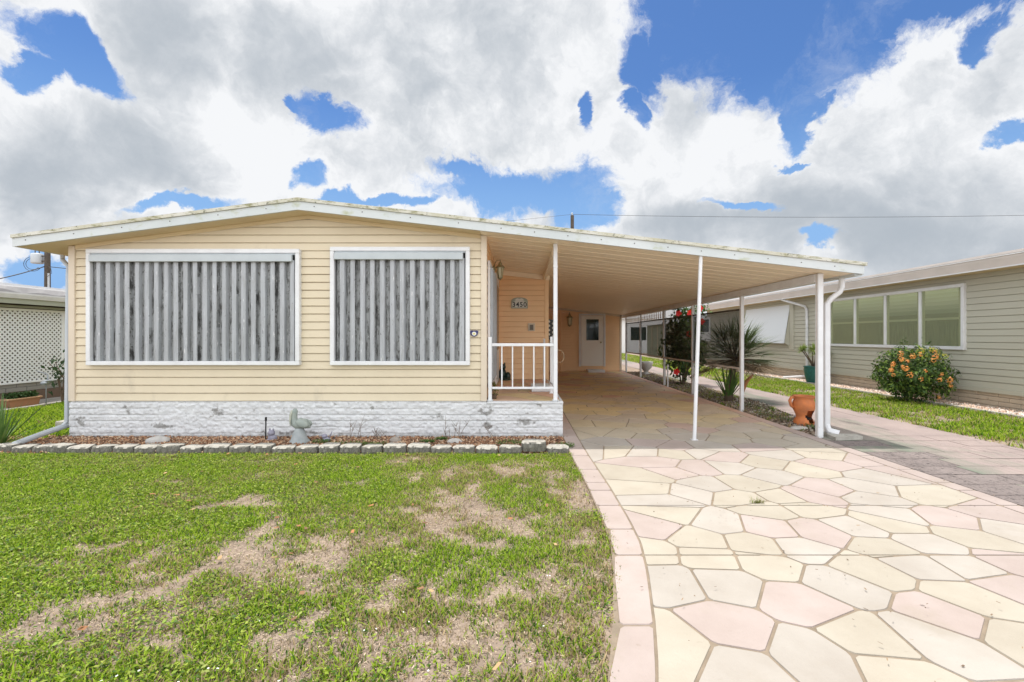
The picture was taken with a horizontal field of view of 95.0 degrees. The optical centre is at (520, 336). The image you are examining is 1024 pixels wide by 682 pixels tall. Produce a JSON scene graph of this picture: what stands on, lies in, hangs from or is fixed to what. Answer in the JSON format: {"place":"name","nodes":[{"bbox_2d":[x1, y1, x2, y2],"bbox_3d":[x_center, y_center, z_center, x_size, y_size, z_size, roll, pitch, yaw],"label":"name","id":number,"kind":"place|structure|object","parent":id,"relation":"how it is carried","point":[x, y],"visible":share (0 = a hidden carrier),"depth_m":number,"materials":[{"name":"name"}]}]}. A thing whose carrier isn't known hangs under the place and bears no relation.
{"place":"outdoors","nodes":[
{"label":"outdoors","id":0,"kind":"place"},
{"bbox_2d":[4,401,70,442],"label":"side grass","id":1,"kind":"structure","parent":0,"point":[50,411],"depth_m":7.61,"materials":[{"name":"green plant"}]},
{"bbox_2d":[36,370,51,404],"bbox_3d":[-9.334,1.001,9.209,0.307,0.697,0.186,0,0,28],"label":"bird ornament","id":2,"kind":"object","parent":1,"relation":"on","point":[45,382],"visible":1,"depth_m":9.20,"materials":[{"name":"white metal"}]},
{"bbox_2d":[492,378,498,398],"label":"potted plant","id":3,"kind":"object","parent":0,"point":[494,395],"visible":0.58,"depth_m":6.50,"materials":[{"name":"green plant"}]},
{"bbox_2d":[0,353,1023,681],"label":"ground","id":4,"kind":"structure","parent":0,"point":[324,557],"depth_m":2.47,"materials":[{"name":"green plant"}]},
{"bbox_2d":[4,397,60,409],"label":"side walk","id":5,"kind":"structure","parent":4,"relation":"on","point":[51,400],"depth_m":9.68,"materials":[{"name":"grey concrete"}]},
{"bbox_2d":[0,390,42,407],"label":"planter","id":6,"kind":"object","parent":5,"relation":"on","point":[16,399],"visible":0.98,"depth_m":8.98,"materials":[{"name":"brown wood"}]},
{"bbox_2d":[0,282,64,398],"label":"neighbour cottage","id":7,"kind":"structure","parent":4,"relation":"on","point":[20,296],"depth_m":9.85,"materials":[{"name":"grey"}]},
{"bbox_2d":[0,307,64,384],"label":"lattice screen","id":8,"kind":"object","parent":7,"relation":"attached to","point":[62,331],"visible":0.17,"depth_m":9.84,"materials":[{"name":"white plastic"}]},
{"bbox_2d":[23,251,51,287],"bbox_3d":[-28.579,-1.940,27.900,1.634,6.600,0.580,0,0,0],"label":"utility pole","id":9,"kind":"object","parent":4,"relation":"on","point":[40,258],"visible":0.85,"depth_m":27.86,"materials":[{"name":"grey"}]},
{"bbox_2d":[0,266,44,278],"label":"power line","id":10,"kind":"object","parent":9,"relation":"attached to","point":[22,273],"visible":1,"depth_m":27.02,"materials":[{"name":"black rubber"}]},
{"bbox_2d":[32,443,55,453],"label":"edging block","id":11,"kind":"object","parent":4,"relation":"on","point":[38,448],"depth_m":5.49,"materials":[{"name":"grey concrete"}]},
{"bbox_2d":[39,349,64,401],"bbox_3d":[-9.374,0.789,9.587,0.447,1.148,0.606,0,0,0],"label":"leafy shrub","id":12,"kind":"object","parent":4,"relation":"on","point":[58,372],"visible":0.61,"depth_m":9.55,"materials":[{"name":"green plant"}]},
{"bbox_2d":[55,420,63,425],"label":"concrete slab","id":13,"kind":"structure","parent":4,"relation":"on","point":[57,423],"depth_m":7.00,"materials":[{"name":"white concrete"}]},
{"bbox_2d":[47,443,76,453],"bbox_3d":[-5.401,1.323,5.533,0.236,0.119,0.197,1,-2,2],"label":"edging block","id":14,"kind":"object","parent":4,"relation":"on","point":[58,448],"depth_m":5.45,"materials":[{"name":"grey concrete"}]},
{"bbox_2d":[67,444,96,454],"bbox_3d":[-5.147,1.327,5.511,0.255,0.102,0.193,-1,1,-1],"label":"edging block","id":15,"kind":"object","parent":4,"relation":"on","point":[83,448],"depth_m":5.44,"materials":[{"name":"grey concrete"}]},
{"bbox_2d":[156,443,185,453],"bbox_3d":[-4.115,1.323,5.536,0.280,0.119,0.199,0,-2,-3],"label":"edging block","id":16,"kind":"object","parent":4,"relation":"on","point":[170,448],"depth_m":5.46,"materials":[{"name":"grey concrete"}]},
{"bbox_2d":[180,444,204,454],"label":"edging block","id":17,"kind":"object","parent":4,"relation":"on","point":[194,448],"depth_m":5.45,"materials":[{"name":"grey concrete"}]},
{"bbox_2d":[229,443,253,453],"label":"edging block","id":18,"kind":"object","parent":4,"relation":"on","point":[241,447],"depth_m":5.46,"materials":[{"name":"grey concrete"}]},
{"bbox_2d":[250,443,275,453],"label":"edging block","id":19,"kind":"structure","parent":4,"relation":"on","point":[258,448],"depth_m":5.45,"materials":[{"name":"grey concrete"}]},
{"bbox_2d":[10,197,549,443],"bbox_3d":[-2.982,-0.224,14.807,7.155,3.207,18.387,0,0,0],"label":"mobile home","id":20,"kind":"object","parent":4,"relation":"on","point":[322,316],"visible":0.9,"depth_m":6.32,"materials":[{"name":"beige plastic"}]},
{"bbox_2d":[86,249,301,364],"bbox_3d":[-4.396,-0.401,6.303,2.864,1.561,0.113,0,0,0],"label":"window","id":21,"kind":"structure","parent":20,"relation":"in","point":[144,306],"depth_m":6.30,"materials":[{"name":"white paint"}]},
{"bbox_2d":[330,247,469,364],"bbox_3d":[-1.618,-0.415,6.303,1.876,1.589,0.113,0,0,0],"label":"window","id":22,"kind":"structure","parent":20,"relation":"in","point":[389,305],"depth_m":6.29,"materials":[{"name":"white paint"}]},
{"bbox_2d":[470,330,477,336],"bbox_3d":[-0.626,-0.047,6.331,0.110,0.084,0.014,0,0,0],"label":"emblem plate","id":23,"kind":"object","parent":20,"relation":"attached to","point":[473,333],"visible":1,"depth_m":6.33,"materials":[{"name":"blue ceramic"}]},
{"bbox_2d":[488,260,496,382],"bbox_3d":[-0.431,-0.180,7.320,0.062,1.800,1.400,0,0,0],"label":"side window","id":24,"kind":"structure","parent":20,"relation":"in","point":[492,279],"depth_m":6.94,"materials":[{"name":"white glass"}]},
{"bbox_2d":[494,273,498,383],"bbox_3d":[-0.441,-0.148,8.800,0.042,1.983,1.000,0,0,0],"label":"side door","id":25,"kind":"structure","parent":20,"relation":"in","point":[497,376],"depth_m":8.66,"materials":[{"name":"white paint"}]},
{"bbox_2d":[493,260,504,279],"bbox_3d":[-0.376,-1.115,7.828,0.220,0.343,0.140,0,0,23],"label":"wall lantern","id":26,"kind":"object","parent":20,"relation":"attached to","point":[500,267],"depth_m":7.79,"materials":[{"name":"beige glass"}]},
{"bbox_2d":[511,297,527,307],"bbox_3d":[-0.022,-0.695,9.566,0.338,0.224,0.025,0,0,0],"label":"house number plaque","id":27,"kind":"object","parent":20,"relation":"attached to","point":[518,302],"visible":1,"depth_m":9.56,"materials":[{"name":"white"}]},
{"bbox_2d":[528,323,534,330],"bbox_3d":[0.224,-0.202,9.569,0.142,0.164,0.038,0,0,0],"label":"intercom","id":28,"kind":"object","parent":20,"relation":"attached to","point":[531,326],"visible":1,"depth_m":9.55,"materials":[{"name":"beige plastic"}]},
{"bbox_2d":[549,319,552,339],"bbox_3d":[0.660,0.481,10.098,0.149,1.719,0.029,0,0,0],"label":"hanging banner","id":29,"kind":"object","parent":20,"relation":"hanging from","point":[550,327],"visible":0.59,"depth_m":10.09,"materials":[{"name":"black plastic"}]},
{"bbox_2d":[0,435,565,453],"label":"bark mulch","id":30,"kind":"object","parent":4,"relation":"on","point":[476,441],"visible":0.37,"depth_m":6.06,"materials":[{"name":"brown wood"}]},
{"bbox_2d":[0,443,22,451],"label":"edging block","id":31,"kind":"object","parent":30,"relation":"on","point":[5,447],"depth_m":5.50,"materials":[{"name":"grey concrete"}]},
{"bbox_2d":[0,395,52,443],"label":"yucca","id":32,"kind":"object","parent":30,"relation":"on","point":[4,435],"visible":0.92,"depth_m":5.80,"materials":[{"name":"green plant"}]},
{"bbox_2d":[11,444,41,453],"bbox_3d":[-5.847,1.330,5.560,0.224,0.095,0.206,-1,0,4],"label":"edging block","id":33,"kind":"object","parent":30,"relation":"on","point":[25,448],"depth_m":5.48,"materials":[{"name":"grey concrete"}]},
{"bbox_2d":[91,444,119,453],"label":"edging block","id":34,"kind":"object","parent":30,"relation":"on","point":[104,448],"depth_m":5.45,"materials":[{"name":"grey concrete"}]},
{"bbox_2d":[113,443,140,453],"bbox_3d":[-4.635,1.328,5.535,0.236,0.102,0.198,0,0,2],"label":"edging block","id":35,"kind":"object","parent":30,"relation":"on","point":[125,448],"depth_m":5.46,"materials":[{"name":"grey concrete"}]},
{"bbox_2d":[134,444,160,453],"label":"edging block","id":36,"kind":"object","parent":30,"relation":"on","point":[146,448],"depth_m":5.46,"materials":[{"name":"grey concrete"}]},
{"bbox_2d":[145,436,169,443],"bbox_3d":[-4.629,1.327,5.988,0.282,0.130,0.180,0,0,0],"label":"rock","id":37,"kind":"object","parent":30,"relation":"on","point":[157,439],"visible":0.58,"depth_m":5.93,"materials":[{"name":"stone"}]},
{"bbox_2d":[203,443,231,453],"bbox_3d":[-3.563,1.324,5.538,0.292,0.112,0.199,0,0,0],"label":"edging block","id":38,"kind":"object","parent":30,"relation":"on","point":[216,448],"depth_m":5.46,"materials":[{"name":"grey concrete"}]},
{"bbox_2d":[265,417,266,439],"bbox_3d":[-3.320,1.202,6.120,0.027,0.315,0.026,0,0,22],"label":"garden stake","id":39,"kind":"object","parent":30,"relation":"on","point":[265,426],"visible":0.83,"depth_m":6.11,"materials":[{"name":"black plastic"}]},
{"bbox_2d":[267,428,276,439],"bbox_3d":[-3.232,1.275,6.101,0.129,0.180,0.097,0,0,0],"label":"garden figurine","id":40,"kind":"object","parent":30,"relation":"on","point":[272,435],"visible":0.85,"depth_m":6.07,"materials":[{"name":"white ceramic"}]},
{"bbox_2d":[272,444,296,453],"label":"edging block","id":41,"kind":"object","parent":30,"relation":"on","point":[288,449],"depth_m":5.43,"materials":[{"name":"grey concrete"}]},
{"bbox_2d":[289,408,311,443],"bbox_3d":[-2.810,1.135,5.980,0.273,0.451,0.256,0,0,0],"label":"pelican statue","id":42,"kind":"object","parent":30,"relation":"on","point":[299,434],"visible":0.98,"depth_m":5.93,"materials":[{"name":"concrete"}]},
{"bbox_2d":[321,432,331,440],"bbox_3d":[-2.496,1.287,6.044,0.148,0.156,0.077,0,0,0],"label":"garden figurine","id":43,"kind":"object","parent":30,"relation":"on","point":[324,436],"visible":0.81,"depth_m":6.02,"materials":[{"name":"white ceramic"}]},
{"bbox_2d":[350,417,383,438],"bbox_3d":[-2.011,1.195,6.174,0.496,0.334,0.055,0,0,0],"label":"twig","id":44,"kind":"object","parent":30,"relation":"on","point":[360,430],"visible":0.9,"depth_m":6.17,"materials":[{"name":"grey plant"}]},
{"bbox_2d":[361,444,382,453],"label":"edging block","id":45,"kind":"object","parent":30,"relation":"on","point":[370,448],"depth_m":5.44,"materials":[{"name":"grey concrete"}]},
{"bbox_2d":[389,436,400,441],"bbox_3d":[-1.605,1.333,6.014,0.144,0.110,0.120,0,0,0],"label":"rock","id":46,"kind":"object","parent":30,"relation":"on","point":[394,439],"visible":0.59,"depth_m":5.97,"materials":[{"name":"beige stone"}]},
{"bbox_2d":[313,436,573,447],"bbox_3d":[-0.986,1.325,5.920,3.326,0.064,0.482,0,0,2],"label":"bed creeper","id":47,"kind":"object","parent":30,"relation":"on","point":[426,441],"visible":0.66,"depth_m":5.90,"materials":[{"name":"green plant"}]},
{"bbox_2d":[447,438,461,442],"bbox_3d":[-0.834,1.335,5.952,0.198,0.100,0.125,0,0,0],"label":"rock","id":48,"kind":"object","parent":30,"relation":"on","point":[452,440],"visible":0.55,"depth_m":5.92,"materials":[{"name":"stone"}]},
{"bbox_2d":[452,444,474,454],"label":"edging block","id":49,"kind":"object","parent":30,"relation":"on","point":[464,448],"depth_m":5.44,"materials":[{"name":"grey concrete"}]},
{"bbox_2d":[444,418,493,440],"bbox_3d":[-0.679,1.198,6.174,0.699,0.328,0.055,0,0,0],"label":"twig","id":50,"kind":"object","parent":30,"relation":"on","point":[462,430],"visible":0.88,"depth_m":6.17,"materials":[{"name":"brown plant"}]},
{"bbox_2d":[499,444,521,453],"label":"edging block","id":51,"kind":"object","parent":30,"relation":"on","point":[509,448],"depth_m":5.44,"materials":[{"name":"grey concrete"}]},
{"bbox_2d":[522,439,545,451],"bbox_3d":[0.159,1.282,5.566,0.289,0.109,0.250,-1,-2,2],"label":"edging block","id":52,"kind":"object","parent":30,"relation":"on","point":[533,445],"depth_m":5.46,"materials":[{"name":"grey concrete"}]},
{"bbox_2d":[5,453,591,669],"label":"fallen leaves","id":53,"kind":"object","parent":4,"relation":"on","point":[495,667],"visible":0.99,"depth_m":2.83,"materials":[{"name":"brown dry leaves"}]},
{"bbox_2d":[0,453,612,681],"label":"dry turf","id":54,"kind":"structure","parent":4,"relation":"on","point":[444,598],"depth_m":2.67,"materials":[{"name":"beige dry grass"}]},
{"bbox_2d":[295,444,318,453],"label":"edging block","id":55,"kind":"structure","parent":4,"relation":"on","point":[309,448],"depth_m":5.44,"materials":[{"name":"grey concrete"}]},
{"bbox_2d":[0,452,616,681],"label":"broadleaf weeds","id":56,"kind":"object","parent":4,"relation":"on","point":[227,669],"visible":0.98,"depth_m":2.76,"materials":[{"name":"green plant"}]},
{"bbox_2d":[100,575,550,681],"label":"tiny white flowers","id":57,"kind":"object","parent":4,"relation":"on","point":[279,680],"visible":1,"depth_m":1.85,"materials":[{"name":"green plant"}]},
{"bbox_2d":[319,442,340,454],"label":"edging block","id":58,"kind":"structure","parent":4,"relation":"on","point":[330,447],"depth_m":5.45,"materials":[{"name":"grey concrete"}]},
{"bbox_2d":[340,443,361,454],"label":"edging block","id":59,"kind":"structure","parent":4,"relation":"on","point":[350,448],"depth_m":5.43,"materials":[{"name":"grey concrete"}]},
{"bbox_2d":[383,442,406,453],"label":"edging block","id":60,"kind":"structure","parent":4,"relation":"on","point":[391,447],"depth_m":5.44,"materials":[{"name":"grey concrete"}]},
{"bbox_2d":[407,442,430,453],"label":"edging block","id":61,"kind":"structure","parent":4,"relation":"on","point":[413,447],"depth_m":5.45,"materials":[{"name":"grey concrete"}]},
{"bbox_2d":[431,444,451,453],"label":"edging block","id":62,"kind":"object","parent":4,"relation":"on","point":[443,448],"depth_m":5.45,"materials":[{"name":"grey concrete"}]},
{"bbox_2d":[476,444,497,454],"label":"edging block","id":63,"kind":"object","parent":4,"relation":"on","point":[485,448],"depth_m":5.43,"materials":[{"name":"grey concrete"}]},
{"bbox_2d":[487,379,562,436],"bbox_3d":[0.057,1.119,7.935,1.036,0.523,3.290,0,0,0],"label":"porch","id":64,"kind":"object","parent":4,"relation":"on","point":[512,412],"visible":0.87,"depth_m":6.30,"materials":[{"name":"white brick"}]},
{"bbox_2d":[499,362,510,380],"bbox_3d":[-0.315,0.688,9.320,0.247,0.370,0.213,0,0,0],"label":"figurine","id":65,"kind":"object","parent":64,"relation":"on","point":[506,376],"visible":0.68,"depth_m":9.28,"materials":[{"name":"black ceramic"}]},
{"bbox_2d":[487,337,552,400],"bbox_3d":[0.026,0.431,7.940,0.957,0.872,3.241,0,0,0],"label":"railing","id":66,"kind":"object","parent":64,"relation":"on","point":[491,344],"visible":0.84,"depth_m":6.35,"materials":[{"name":"white metal"}]},
{"bbox_2d":[546,444,568,453],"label":"edging block","id":67,"kind":"object","parent":4,"relation":"on","point":[558,448],"depth_m":5.46,"materials":[{"name":"grey concrete"}]},
{"bbox_2d":[571,213,573,228],"bbox_3d":[3.968,-4.094,36.000,0.340,10.907,0.340,0,0,0],"label":"utility pole","id":68,"kind":"object","parent":4,"relation":"on","point":[572,221],"visible":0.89,"depth_m":35.89,"materials":[{"name":"grey"}]},
{"bbox_2d":[573,214,1020,216],"bbox_3d":[22.111,-9.299,36.000,36.287,0.245,0.027,0,0,0],"label":"power line","id":69,"kind":"object","parent":68,"relation":"attached to","point":[713,216],"visible":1,"depth_m":35.99,"materials":[{"name":"black rubber"}]},
{"bbox_2d":[549,306,621,370],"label":"storage shed","id":70,"kind":"structure","parent":4,"relation":"on","point":[589,340],"depth_m":18.28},
{"bbox_2d":[566,312,572,326],"bbox_3d":[1.913,-0.674,18.124,0.243,0.578,0.373,0,0,19],"label":"wall lamp","id":71,"kind":"object","parent":70,"relation":"attached to","point":[569,317],"visible":1,"depth_m":18.01,"materials":[{"name":"brown glass"}]},
{"bbox_2d":[581,316,602,365],"bbox_3d":[2.787,0.151,18.235,0.853,1.945,0.106,0,0,0],"label":"door","id":72,"kind":"structure","parent":70,"relation":"in","point":[591,326],"depth_m":18.26,"materials":[{"name":"white"}]},
{"bbox_2d":[639,361,652,373],"bbox_3d":[4.544,1.125,17.000,0.500,0.470,0.500,0,0,0],"label":"stone urn","id":73,"kind":"object","parent":4,"relation":"on","point":[646,366],"visible":0.84,"depth_m":16.85,"materials":[{"name":"grey stone"}]},
{"bbox_2d":[627,371,814,435],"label":"bed bark mulch","id":74,"kind":"object","parent":4,"relation":"on","point":[705,392],"visible":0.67,"depth_m":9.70,"materials":[{"name":"brown wood"}]},
{"bbox_2d":[656,303,710,384],"bbox_3d":[4.530,0.167,13.239,1.418,2.408,1.600,0,0,-38],"label":"hibiscus bush","id":75,"kind":"object","parent":74,"relation":"on","point":[677,347],"visible":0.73,"depth_m":12.95,"materials":[{"name":"green plant"}]},
{"bbox_2d":[689,385,834,428],"bbox_3d":[4.506,1.325,9.773,0.610,0.069,6.250,0,0,3],"label":"bed ground cover","id":76,"kind":"object","parent":74,"relation":"on","point":[788,419],"visible":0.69,"depth_m":8.11,"materials":[{"name":"green plant"}]},
{"bbox_2d":[685,314,790,401],"bbox_3d":[4.520,0.376,9.818,2.177,1.981,2.070,0,0,0],"label":"fan palm","id":77,"kind":"object","parent":4,"relation":"on","point":[730,383],"visible":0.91,"depth_m":9.73,"materials":[{"name":"green plant"}]},
{"bbox_2d":[788,394,814,425],"bbox_3d":[4.375,1.133,7.250,0.380,0.455,0.320,0,0,-40],"label":"terracotta jar","id":78,"kind":"object","parent":4,"relation":"on","point":[802,406],"visible":0.93,"depth_m":7.17,"materials":[{"name":"orange ceramic"}]},
{"bbox_2d":[695,248,1023,411],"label":"neighbour house","id":79,"kind":"structure","parent":4,"relation":"on","point":[967,314],"depth_m":10.45,"materials":[{"name":"grey"}]},
{"bbox_2d":[700,317,710,340],"bbox_3d":[8.921,-0.365,22.892,0.055,1.150,1.661,0,0,0],"label":"window","id":80,"kind":"structure","parent":79,"relation":"in","point":[706,326],"depth_m":22.44,"materials":[{"name":"white paint"}]},
{"bbox_2d":[830,283,966,349],"bbox_3d":[8.915,-0.410,11.471,0.070,1.340,4.123,0,0,0],"label":"window","id":81,"kind":"structure","parent":79,"relation":"in","point":[937,315],"depth_m":10.93,"materials":[{"name":"green glass"}]},
{"bbox_2d":[706,366,1023,417],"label":"bed edging","id":82,"kind":"object","parent":4,"relation":"on","point":[977,409],"visible":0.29,"depth_m":9.51,"materials":[{"name":"grey concrete"}]},
{"bbox_2d":[867,337,961,402],"bbox_3d":[8.083,0.687,9.767,1.496,1.366,1.543,0,0,0],"label":"flowering bush","id":83,"kind":"object","parent":4,"relation":"on","point":[910,382],"visible":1,"depth_m":9.47,"materials":[{"name":"green plant"}]},
{"bbox_2d":[0,0,1023,315],"label":"sky","id":84,"kind":"structure","parent":0,"point":[836,129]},
{"bbox_2d":[518,386,529,391],"bbox_3d":[0.055,0.850,7.675,0.190,0.013,0.650,0,0,0],"label":"door mat","id":85,"kind":"object","parent":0,"point":[523,390],"depth_m":7.39,"materials":[{"name":"brown fabric"}]},
{"bbox_2d":[531,383,549,391],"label":"step block","id":86,"kind":"structure","parent":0,"point":[541,385],"depth_m":7.30,"materials":[{"name":"white paint"}]},
{"bbox_2d":[622,310,705,352],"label":"house","id":87,"kind":"structure","parent":0,"point":[633,337],"depth_m":40.00,"materials":[{"name":"white"}]},
{"bbox_2d":[631,327,645,339],"bbox_3d":[10.050,-0.290,39.975,1.300,1.100,0.030,0,0,0],"label":"window","id":88,"kind":"structure","parent":87,"relation":"in","point":[635,331],"depth_m":39.96,"materials":[{"name":"black glass"}]},
{"bbox_2d":[642,317,706,361],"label":"olive shed","id":89,"kind":"structure","parent":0,"point":[654,330],"depth_m":30.72,"materials":[{"name":"grey paint"}]},
{"bbox_2d":[622,353,773,378],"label":"back verge grass","id":90,"kind":"structure","parent":0,"point":[636,359],"depth_m":20.79,"materials":[{"name":"green plant"}]},
{"bbox_2d":[549,371,1023,681],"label":"driveway","id":91,"kind":"structure","parent":0,"point":[799,654],"depth_m":2.94,"materials":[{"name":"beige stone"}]},
{"bbox_2d":[586,369,604,372],"bbox_3d":[2.858,1.288,17.910,0.631,0.097,0.620,0,0,0],"label":"door step","id":92,"kind":"object","parent":91,"relation":"on","point":[595,370],"depth_m":17.61,"materials":[{"name":"white paint"}]},
{"bbox_2d":[480,219,867,439],"bbox_3d":[1.966,-0.080,12.394,4.988,2.881,12.724,0,0,0],"label":"carport","id":93,"kind":"object","parent":91,"relation":"on","point":[625,276],"visible":0.88,"depth_m":6.80,"materials":[{"name":"white paint"}]},
{"bbox_2d":[626,309,738,368],"bbox_3d":[4.030,-0.070,13.242,0.044,1.330,9.315,0,0,0],"label":"shade screen","id":94,"kind":"object","parent":93,"relation":"attached to","point":[638,320],"visible":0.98,"depth_m":13.29,"materials":[{"name":"black"}]},
{"bbox_2d":[751,497,763,503],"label":"joint weed","id":95,"kind":"object","parent":91,"relation":"on","point":[759,501],"visible":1,"depth_m":3.79,"materials":[{"name":"green plant"}]},
{"bbox_2d":[560,388,1022,681],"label":"driveway debris","id":96,"kind":"object","parent":91,"relation":"on","point":[806,518],"visible":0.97,"depth_m":3.41,"materials":[{"name":"brown plant"}]},
{"bbox_2d":[622,360,1023,505],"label":"path","id":97,"kind":"structure","parent":0,"point":[888,431],"depth_m":6.23,"materials":[{"name":"beige concrete"}]},
{"bbox_2d":[790,426,824,431],"bbox_3d":[4.232,1.340,6.826,0.572,0.070,0.236,0,0,26],"label":"stepping stone","id":98,"kind":"object","parent":97,"relation":"on","point":[797,427],"visible":0.38,"depth_m":6.84,"materials":[{"name":"grey stone"}]},
{"bbox_2d":[826,433,862,440],"bbox_3d":[4.310,1.326,6.230,0.420,0.042,0.260,0,0,0],"label":"splash block","id":99,"kind":"object","parent":97,"relation":"on","point":[837,437],"depth_m":6.16,"materials":[{"name":"grey concrete"}]},
{"bbox_2d":[831,441,1023,505],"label":"path weathered edge","id":100,"kind":"object","parent":97,"relation":"on","point":[1003,487],"visible":0.97,"depth_m":4.63,"materials":[{"name":"grey concrete"}]},
{"bbox_2d":[711,377,1023,448],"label":"verge grass","id":101,"kind":"structure","parent":0,"point":[998,428],"depth_m":8.33,"materials":[{"name":"green plant"}]},
{"bbox_2d":[736,370,1023,415],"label":"verge gravel","id":102,"kind":"structure","parent":0,"point":[993,408],"depth_m":9.59,"materials":[{"name":"white gravel"}]},
{"bbox_2d":[796,342,830,382],"bbox_3d":[8.522,0.748,13.592,1.040,1.223,0.797,0,0,0],"label":"potted plant","id":103,"kind":"object","parent":102,"relation":"on","point":[809,372],"visible":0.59,"depth_m":13.54,"materials":[{"name":"green plant"}]}
]}

